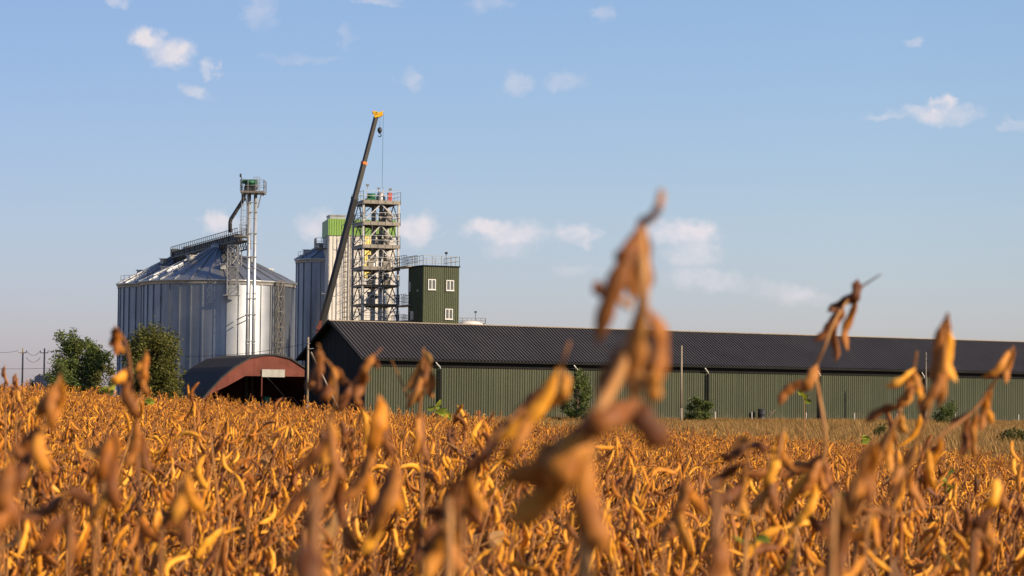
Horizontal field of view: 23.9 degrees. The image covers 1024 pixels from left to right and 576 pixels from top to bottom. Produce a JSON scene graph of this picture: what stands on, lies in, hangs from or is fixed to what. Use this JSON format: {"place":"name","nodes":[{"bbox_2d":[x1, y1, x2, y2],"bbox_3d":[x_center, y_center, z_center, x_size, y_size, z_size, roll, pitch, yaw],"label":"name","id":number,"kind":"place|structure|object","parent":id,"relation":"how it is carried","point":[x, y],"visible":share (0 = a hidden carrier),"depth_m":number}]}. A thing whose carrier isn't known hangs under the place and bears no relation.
{"place":"outdoors","nodes":[
{"label":"outdoors","id":0,"kind":"place"},
{"bbox_2d":[0,0,1023,397],"label":"sky","id":1,"kind":"structure","parent":0,"point":[799,151]},
{"bbox_3d":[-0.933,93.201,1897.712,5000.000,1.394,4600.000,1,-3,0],"label":"ground","id":2,"kind":"structure","parent":0,"visible":0},
{"bbox_2d":[0,365,15,573],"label":"soybean plant","id":3,"kind":"object","parent":2,"relation":"on","point":[7,401],"visible":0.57,"depth_m":4.99},
{"bbox_2d":[0,453,19,575],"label":"soybean plant","id":4,"kind":"object","parent":2,"relation":"on","point":[9,512],"visible":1,"depth_m":1.33},
{"bbox_2d":[9,373,25,569],"bbox_3d":[-1.066,0.766,5.166,0.061,1.166,0.120,1,-3,0],"label":"soybean plant","id":5,"kind":"object","parent":2,"relation":"on","point":[15,384],"visible":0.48,"depth_m":5.19},
{"bbox_2d":[0,460,55,575],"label":"soybean plant","id":6,"kind":"object","parent":2,"relation":"on","point":[37,480],"visible":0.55,"depth_m":4.33},
{"bbox_2d":[0,395,61,572],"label":"soybean plant","id":7,"kind":"object","parent":2,"relation":"on","point":[19,425],"visible":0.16,"depth_m":5.93},
{"bbox_2d":[5,374,65,497],"bbox_3d":[-0.386,0.657,1.819,0.073,1.185,0.108,1,-3,0],"label":"soybean plant","id":8,"kind":"object","parent":2,"relation":"on","point":[30,447],"visible":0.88,"depth_m":1.83},
{"bbox_2d":[20,529,87,575],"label":"soybean plant","id":9,"kind":"object","parent":2,"relation":"on","point":[55,544],"visible":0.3,"depth_m":5.00},
{"bbox_2d":[19,487,94,575],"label":"soybean plant","id":10,"kind":"object","parent":2,"relation":"on","point":[64,521],"visible":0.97,"depth_m":1.50},
{"bbox_2d":[1,497,112,575],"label":"soybean plant","id":11,"kind":"object","parent":2,"relation":"on","point":[26,542],"visible":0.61,"depth_m":3.64},
{"bbox_2d":[42,356,71,389],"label":"bush","id":12,"kind":"object","parent":2,"relation":"on","point":[52,379],"visible":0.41,"depth_m":231.41},
{"bbox_2d":[9,473,132,575],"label":"soybean plant","id":13,"kind":"object","parent":2,"relation":"on","point":[105,513],"visible":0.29,"depth_m":5.17},
{"bbox_2d":[47,327,115,395],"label":"leafy tree","id":14,"kind":"object","parent":2,"relation":"on","point":[93,359],"visible":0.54,"depth_m":238.56},
{"bbox_2d":[53,513,134,575],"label":"soybean plant","id":15,"kind":"object","parent":2,"relation":"on","point":[121,533],"visible":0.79,"depth_m":4.35},
{"bbox_2d":[87,360,116,396],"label":"bush","id":16,"kind":"object","parent":2,"relation":"on","point":[97,380],"visible":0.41,"depth_m":231.44},
{"bbox_2d":[82,429,122,575],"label":"soybean plant","id":17,"kind":"object","parent":2,"relation":"on","point":[107,451],"visible":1,"depth_m":1.68},
{"bbox_2d":[72,398,152,575],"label":"soybean plant","id":18,"kind":"object","parent":2,"relation":"on","point":[131,473],"visible":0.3,"depth_m":5.35},
{"bbox_2d":[76,461,148,575],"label":"soybean plant","id":19,"kind":"object","parent":2,"relation":"on","point":[90,487],"visible":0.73,"depth_m":3.88},
{"bbox_2d":[88,475,152,575],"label":"soybean plant","id":20,"kind":"object","parent":2,"relation":"on","point":[122,546],"visible":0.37,"depth_m":5.08},
{"bbox_2d":[109,325,165,575],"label":"soybean plant","id":21,"kind":"object","parent":2,"relation":"on","point":[137,448],"visible":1,"depth_m":2.49},
{"bbox_2d":[102,468,182,569],"bbox_3d":[-0.779,0.872,5.177,0.189,0.974,0.209,2,-6,-20],"label":"soybean plant","id":22,"kind":"object","parent":2,"relation":"on","point":[157,498],"visible":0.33,"depth_m":5.25},
{"bbox_2d":[111,316,190,401],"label":"leafy tree","id":23,"kind":"object","parent":2,"relation":"on","point":[162,372],"visible":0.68,"depth_m":234.79},
{"bbox_2d":[116,246,189,399],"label":"grain silo","id":24,"kind":"object","parent":2,"relation":"on","point":[129,303],"visible":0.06,"depth_m":280.48},
{"bbox_2d":[72,487,240,575],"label":"soybean plant","id":25,"kind":"object","parent":2,"relation":"on","point":[166,496],"visible":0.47,"depth_m":3.96},
{"bbox_2d":[111,488,221,575],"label":"soybean plant","id":26,"kind":"object","parent":2,"relation":"on","point":[197,518],"visible":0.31,"depth_m":5.14},
{"bbox_2d":[154,469,204,575],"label":"soybean plant","id":27,"kind":"object","parent":2,"relation":"on","point":[176,513],"visible":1,"depth_m":1.54},
{"bbox_2d":[133,516,229,575],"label":"soybean plant","id":28,"kind":"object","parent":2,"relation":"on","point":[208,542],"visible":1,"depth_m":3.23},
{"bbox_2d":[169,532,221,575],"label":"soybean plant","id":29,"kind":"object","parent":2,"relation":"on","point":[193,555],"visible":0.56,"depth_m":4.62},
{"bbox_2d":[161,479,263,574],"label":"soybean plant","id":30,"kind":"object","parent":2,"relation":"on","point":[210,504],"visible":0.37,"depth_m":5.39},
{"bbox_2d":[139,243,296,387],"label":"grain silo","id":31,"kind":"object","parent":2,"relation":"on","point":[193,306],"visible":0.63,"depth_m":253.13},
{"bbox_2d":[170,228,250,295],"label":"conveyor gallery","id":32,"kind":"object","parent":31,"relation":"on","point":[231,242],"visible":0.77,"depth_m":256.87},
{"bbox_2d":[188,453,254,575],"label":"soybean plant","id":33,"kind":"object","parent":2,"relation":"on","point":[230,567],"visible":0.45,"depth_m":5.19},
{"bbox_2d":[177,354,304,409],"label":"arched hut","id":34,"kind":"object","parent":2,"relation":"on","point":[224,376],"visible":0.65,"depth_m":240.71},
{"bbox_2d":[202,532,291,575],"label":"soybean plant","id":35,"kind":"object","parent":2,"relation":"on","point":[208,561],"visible":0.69,"depth_m":3.77},
{"bbox_2d":[228,174,266,405],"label":"bucket elevator","id":36,"kind":"object","parent":2,"relation":"on","point":[251,187],"visible":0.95,"depth_m":250.22},
{"bbox_2d":[252,524,277,575],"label":"soybean plant","id":37,"kind":"object","parent":2,"relation":"on","point":[259,548],"visible":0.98,"depth_m":4.56},
{"bbox_2d":[247,510,285,575],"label":"soybean plant","id":38,"kind":"object","parent":2,"relation":"on","point":[272,555],"visible":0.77,"depth_m":4.57},
{"bbox_2d":[213,467,330,575],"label":"soybean plant","id":39,"kind":"object","parent":2,"relation":"on","point":[275,493],"visible":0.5,"depth_m":4.85},
{"bbox_2d":[221,464,323,574],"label":"soybean plant","id":40,"kind":"object","parent":2,"relation":"on","point":[242,529],"visible":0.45,"depth_m":5.73},
{"bbox_2d":[246,491,301,575],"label":"soybean plant","id":41,"kind":"object","parent":2,"relation":"on","point":[277,570],"visible":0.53,"depth_m":4.91},
{"bbox_2d":[274,281,284,394],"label":"lattice mast","id":42,"kind":"object","parent":2,"relation":"on","point":[278,308],"visible":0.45,"depth_m":255.02},
{"bbox_2d":[236,473,350,575],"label":"soybean plant","id":43,"kind":"object","parent":2,"relation":"on","point":[302,506],"visible":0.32,"depth_m":5.23},
{"bbox_2d":[194,409,404,575],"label":"soybean plant","id":44,"kind":"object","parent":2,"relation":"on","point":[330,523],"visible":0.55,"depth_m":3.79},
{"bbox_2d":[290,480,327,575],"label":"soybean plant","id":45,"kind":"object","parent":2,"relation":"on","point":[308,559],"visible":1,"depth_m":0.94},
{"bbox_2d":[294,243,324,365],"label":"grain silo","id":46,"kind":"object","parent":2,"relation":"on","point":[310,282],"visible":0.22,"depth_m":296.76},
{"bbox_2d":[256,432,370,575],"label":"soybean plant","id":47,"kind":"object","parent":2,"relation":"on","point":[284,491],"visible":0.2,"depth_m":5.45},
{"bbox_2d":[283,416,345,538],"bbox_3d":[-0.154,0.672,1.732,0.063,1.159,0.088,1,-3,0],"label":"soybean plant","id":48,"kind":"object","parent":2,"relation":"on","point":[324,450],"visible":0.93,"depth_m":1.75},
{"bbox_2d":[279,344,381,575],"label":"soybean plant","id":49,"kind":"object","parent":2,"relation":"on","point":[336,374],"visible":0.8,"depth_m":2.35},
{"bbox_2d":[312,111,382,334],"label":"mobile crane","id":50,"kind":"object","parent":2,"relation":"on","point":[339,256],"visible":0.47,"depth_m":256.42},
{"bbox_2d":[284,420,411,575],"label":"soybean plant","id":51,"kind":"object","parent":2,"relation":"on","point":[348,540],"visible":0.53,"depth_m":4.34},
{"bbox_2d":[314,215,395,320],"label":"headhouse","id":52,"kind":"structure","parent":2,"relation":"on","point":[332,230],"depth_m":292.93},
{"bbox_2d":[333,395,393,575],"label":"soybean plant","id":53,"kind":"object","parent":2,"relation":"on","point":[378,434],"visible":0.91,"depth_m":1.89},
{"bbox_2d":[350,184,400,321],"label":"dryer tower","id":54,"kind":"structure","parent":2,"relation":"on","point":[382,246],"depth_m":262.18},
{"bbox_2d":[359,453,403,575],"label":"soybean plant","id":55,"kind":"object","parent":2,"relation":"on","point":[386,502],"visible":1,"depth_m":1.58},
{"bbox_2d":[395,521,415,575],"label":"soybean plant","id":56,"kind":"object","parent":2,"relation":"on","point":[403,555],"visible":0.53,"depth_m":4.18},
{"bbox_2d":[391,347,435,575],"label":"soybean plant","id":57,"kind":"object","parent":2,"relation":"on","point":[422,375],"visible":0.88,"depth_m":2.69},
{"bbox_2d":[391,252,460,323],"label":"control building","id":58,"kind":"structure","parent":2,"relation":"on","point":[433,294],"depth_m":256.40},
{"bbox_2d":[410,497,464,575],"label":"soybean plant","id":59,"kind":"object","parent":2,"relation":"on","point":[433,548],"visible":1,"depth_m":1.25},
{"bbox_2d":[422,482,484,560],"bbox_3d":[-0.040,0.677,1.423,0.071,1.124,0.092,1,-3,0],"label":"soybean plant","id":60,"kind":"object","parent":2,"relation":"on","point":[461,532],"visible":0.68,"depth_m":1.45},
{"bbox_2d":[442,485,514,575],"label":"soybean plant","id":61,"kind":"object","parent":2,"relation":"on","point":[492,508],"visible":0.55,"depth_m":4.08},
{"bbox_2d":[411,420,550,575],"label":"soybean plant","id":62,"kind":"object","parent":2,"relation":"on","point":[433,477],"visible":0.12,"depth_m":5.11},
{"bbox_2d":[429,458,533,575],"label":"soybean plant","id":63,"kind":"object","parent":2,"relation":"on","point":[483,493],"visible":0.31,"depth_m":4.29},
{"bbox_2d":[453,435,513,575],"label":"soybean plant","id":64,"kind":"object","parent":2,"relation":"on","point":[479,476],"visible":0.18,"depth_m":4.74},
{"bbox_2d":[414,341,571,575],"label":"soybean plant","id":65,"kind":"object","parent":2,"relation":"on","point":[535,406],"visible":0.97,"depth_m":1.42},
{"bbox_2d":[446,420,546,575],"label":"soybean plant","id":66,"kind":"object","parent":2,"relation":"on","point":[539,528],"visible":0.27,"depth_m":4.80},
{"bbox_2d":[454,452,567,575],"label":"soybean plant","id":67,"kind":"object","parent":2,"relation":"on","point":[499,527],"visible":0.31,"depth_m":4.63},
{"bbox_2d":[0,379,1023,575],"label":"soybean crop","id":68,"kind":"object","parent":2,"relation":"on","point":[268,437],"visible":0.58,"depth_m":8.53},
{"bbox_2d":[486,541,538,575],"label":"soybean plant","id":69,"kind":"object","parent":2,"relation":"on","point":[498,550],"visible":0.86,"depth_m":3.69},
{"bbox_2d":[489,458,576,575],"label":"soybean plant","id":70,"kind":"object","parent":2,"relation":"on","point":[521,490],"visible":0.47,"depth_m":4.49},
{"bbox_2d":[492,506,576,575],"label":"soybean plant","id":71,"kind":"object","parent":2,"relation":"on","point":[569,529],"visible":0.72,"depth_m":3.42},
{"bbox_2d":[522,511,565,575],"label":"soybean plant","id":72,"kind":"object","parent":2,"relation":"on","point":[528,554],"visible":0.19,"depth_m":4.99},
{"bbox_2d":[512,474,628,575],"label":"soybean plant","id":73,"kind":"object","parent":2,"relation":"on","point":[604,515],"visible":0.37,"depth_m":4.83},
{"bbox_2d":[558,368,592,420],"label":"bush","id":74,"kind":"object","parent":2,"relation":"on","point":[581,382],"visible":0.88,"depth_m":226.29},
{"bbox_2d":[535,511,634,575],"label":"soybean plant","id":75,"kind":"object","parent":2,"relation":"on","point":[623,540],"visible":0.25,"depth_m":5.04},
{"bbox_2d":[501,189,669,575],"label":"soybean plant","id":76,"kind":"object","parent":2,"relation":"on","point":[556,469],"visible":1,"depth_m":1.01},
{"bbox_2d":[494,430,677,565],"bbox_3d":[0.079,0.841,5.147,0.360,1.130,0.298,9,-4,-40],"label":"soybean plant","id":77,"kind":"object","parent":2,"relation":"on","point":[631,477],"visible":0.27,"depth_m":5.16},
{"bbox_2d":[554,467,677,572],"bbox_3d":[0.141,0.911,5.542,0.254,1.072,0.230,14,-7,8],"label":"soybean plant","id":78,"kind":"object","parent":2,"relation":"on","point":[645,487],"visible":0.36,"depth_m":5.56},
{"bbox_2d":[602,504,632,575],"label":"soybean plant","id":79,"kind":"object","parent":2,"relation":"on","point":[625,548],"visible":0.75,"depth_m":3.65},
{"bbox_2d":[574,509,667,575],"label":"soybean plant","id":80,"kind":"object","parent":2,"relation":"on","point":[658,520],"visible":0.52,"depth_m":4.90},
{"bbox_2d":[594,488,680,575],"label":"soybean plant","id":81,"kind":"object","parent":2,"relation":"on","point":[675,571],"visible":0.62,"depth_m":4.72},
{"bbox_2d":[296,320,1023,421],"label":"warehouse","id":82,"kind":"structure","parent":2,"relation":"on","point":[507,370],"depth_m":239.49},
{"bbox_2d":[619,489,706,575],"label":"soybean plant","id":83,"kind":"object","parent":2,"relation":"on","point":[648,555],"visible":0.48,"depth_m":5.23},
{"bbox_2d":[607,473,742,575],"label":"soybean plant","id":84,"kind":"object","parent":2,"relation":"on","point":[639,565],"visible":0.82,"depth_m":4.27},
{"bbox_2d":[660,474,706,575],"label":"soybean plant","id":85,"kind":"object","parent":2,"relation":"on","point":[675,521],"visible":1,"depth_m":1.89},
{"bbox_2d":[654,526,727,575],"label":"soybean plant","id":86,"kind":"object","parent":2,"relation":"on","point":[689,571],"visible":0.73,"depth_m":3.77},
{"bbox_2d":[652,514,732,575],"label":"soybean plant","id":87,"kind":"object","parent":2,"relation":"on","point":[678,552],"visible":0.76,"depth_m":4.65},
{"bbox_2d":[649,481,737,575],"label":"soybean plant","id":88,"kind":"object","parent":2,"relation":"on","point":[703,536],"visible":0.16,"depth_m":5.50},
{"bbox_2d":[611,526,782,575],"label":"soybean plant","id":89,"kind":"object","parent":2,"relation":"on","point":[766,547],"visible":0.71,"depth_m":2.69},
{"bbox_2d":[683,396,715,421],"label":"bush","id":90,"kind":"object","parent":2,"relation":"on","point":[701,412],"visible":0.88,"depth_m":230.37},
{"bbox_2d":[393,415,1023,460],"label":"dry grass","id":91,"kind":"structure","parent":2,"relation":"on","point":[987,439],"depth_m":144.47},
{"bbox_2d":[685,510,733,569],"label":"soybean plant","id":92,"kind":"object","parent":2,"relation":"on","point":[695,532],"visible":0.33,"depth_m":5.13},
{"bbox_2d":[704,480,731,575],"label":"soybean plant","id":93,"kind":"object","parent":2,"relation":"on","point":[720,553],"visible":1,"depth_m":0.98},
{"bbox_2d":[705,437,767,527],"bbox_3d":[0.168,0.696,1.969,0.081,1.148,0.095,1,-3,0],"label":"soybean plant","id":94,"kind":"object","parent":2,"relation":"on","point":[738,491],"visible":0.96,"depth_m":2.00},
{"bbox_2d":[721,478,779,575],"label":"soybean plant","id":95,"kind":"object","parent":2,"relation":"on","point":[738,534],"visible":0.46,"depth_m":4.78},
{"bbox_2d":[734,534,769,575],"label":"green weed","id":96,"kind":"object","parent":2,"relation":"on","point":[762,538],"visible":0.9,"depth_m":2.59},
{"bbox_2d":[735,429,792,575],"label":"soybean plant","id":97,"kind":"object","parent":2,"relation":"on","point":[768,474],"visible":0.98,"depth_m":2.19},
{"bbox_2d":[736,515,809,575],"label":"soybean plant","id":98,"kind":"object","parent":2,"relation":"on","point":[783,548],"visible":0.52,"depth_m":3.52},
{"bbox_2d":[730,453,815,575],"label":"soybean plant","id":99,"kind":"object","parent":2,"relation":"on","point":[757,529],"visible":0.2,"depth_m":4.96},
{"bbox_2d":[749,460,804,575],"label":"soybean plant","id":100,"kind":"object","parent":2,"relation":"on","point":[781,519],"visible":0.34,"depth_m":5.50},
{"bbox_2d":[729,495,828,575],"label":"soybean plant","id":101,"kind":"object","parent":2,"relation":"on","point":[754,535],"visible":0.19,"depth_m":4.92},
{"bbox_2d":[757,509,809,575],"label":"soybean plant","id":102,"kind":"object","parent":2,"relation":"on","point":[774,558],"visible":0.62,"depth_m":3.48},
{"bbox_2d":[773,274,880,575],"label":"soybean plant","id":103,"kind":"object","parent":2,"relation":"on","point":[811,482],"visible":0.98,"depth_m":2.44},
{"bbox_2d":[796,502,867,575],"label":"soybean plant","id":104,"kind":"object","parent":2,"relation":"on","point":[821,507],"visible":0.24,"depth_m":5.55},
{"bbox_2d":[744,431,952,575],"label":"soybean plant","id":105,"kind":"object","parent":2,"relation":"on","point":[808,554],"visible":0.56,"depth_m":4.05},
{"bbox_2d":[820,440,879,575],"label":"soybean plant","id":106,"kind":"object","parent":2,"relation":"on","point":[837,524],"visible":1,"depth_m":1.33},
{"bbox_2d":[813,351,923,575],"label":"soybean plant","id":107,"kind":"object","parent":2,"relation":"on","point":[911,379],"visible":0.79,"depth_m":2.29},
{"bbox_2d":[850,535,912,575],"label":"soybean plant","id":108,"kind":"object","parent":2,"relation":"on","point":[906,558],"visible":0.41,"depth_m":3.72},
{"bbox_2d":[815,436,981,575],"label":"soybean plant","id":109,"kind":"object","parent":2,"relation":"on","point":[922,487],"visible":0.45,"depth_m":4.42},
{"bbox_2d":[843,312,956,575],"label":"soybean plant","id":110,"kind":"object","parent":2,"relation":"on","point":[941,371],"visible":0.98,"depth_m":1.85},
{"bbox_2d":[849,434,957,575],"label":"soybean plant","id":111,"kind":"object","parent":2,"relation":"on","point":[925,541],"visible":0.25,"depth_m":4.73},
{"bbox_2d":[844,413,983,575],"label":"soybean plant","id":112,"kind":"object","parent":2,"relation":"on","point":[963,569],"visible":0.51,"depth_m":3.23},
{"bbox_2d":[852,346,1014,575],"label":"soybean plant","id":113,"kind":"object","parent":2,"relation":"on","point":[880,528],"visible":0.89,"depth_m":2.40},
{"bbox_2d":[929,399,957,422],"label":"bush","id":114,"kind":"object","parent":2,"relation":"on","point":[947,411],"visible":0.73,"depth_m":245.13},
{"bbox_2d":[943,506,981,573],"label":"soybean plant","id":115,"kind":"object","parent":2,"relation":"on","point":[954,554],"visible":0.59,"depth_m":3.65},
{"bbox_2d":[909,490,1021,575],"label":"soybean plant","id":116,"kind":"object","parent":2,"relation":"on","point":[1013,495],"visible":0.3,"depth_m":5.53},
{"bbox_2d":[951,528,991,575],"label":"soybean plant","id":117,"kind":"object","parent":2,"relation":"on","point":[986,560],"visible":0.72,"depth_m":2.69},
{"bbox_2d":[950,500,1021,574],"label":"soybean plant","id":118,"kind":"object","parent":2,"relation":"on","point":[999,547],"visible":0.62,"depth_m":4.81},
{"bbox_2d":[969,474,1010,575],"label":"soybean plant","id":119,"kind":"object","parent":2,"relation":"on","point":[983,524],"visible":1,"depth_m":2.09},
{"bbox_2d":[962,440,1023,575],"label":"soybean plant","id":120,"kind":"object","parent":2,"relation":"on","point":[1013,538],"visible":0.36,"depth_m":5.18},
{"bbox_2d":[997,427,1023,442],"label":"bush","id":121,"kind":"object","parent":2,"relation":"on","point":[1009,435],"visible":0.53,"depth_m":104.71},
{"bbox_2d":[1010,502,1023,575],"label":"soybean plant","id":122,"kind":"object","parent":2,"relation":"on","point":[1019,566],"visible":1,"depth_m":3.95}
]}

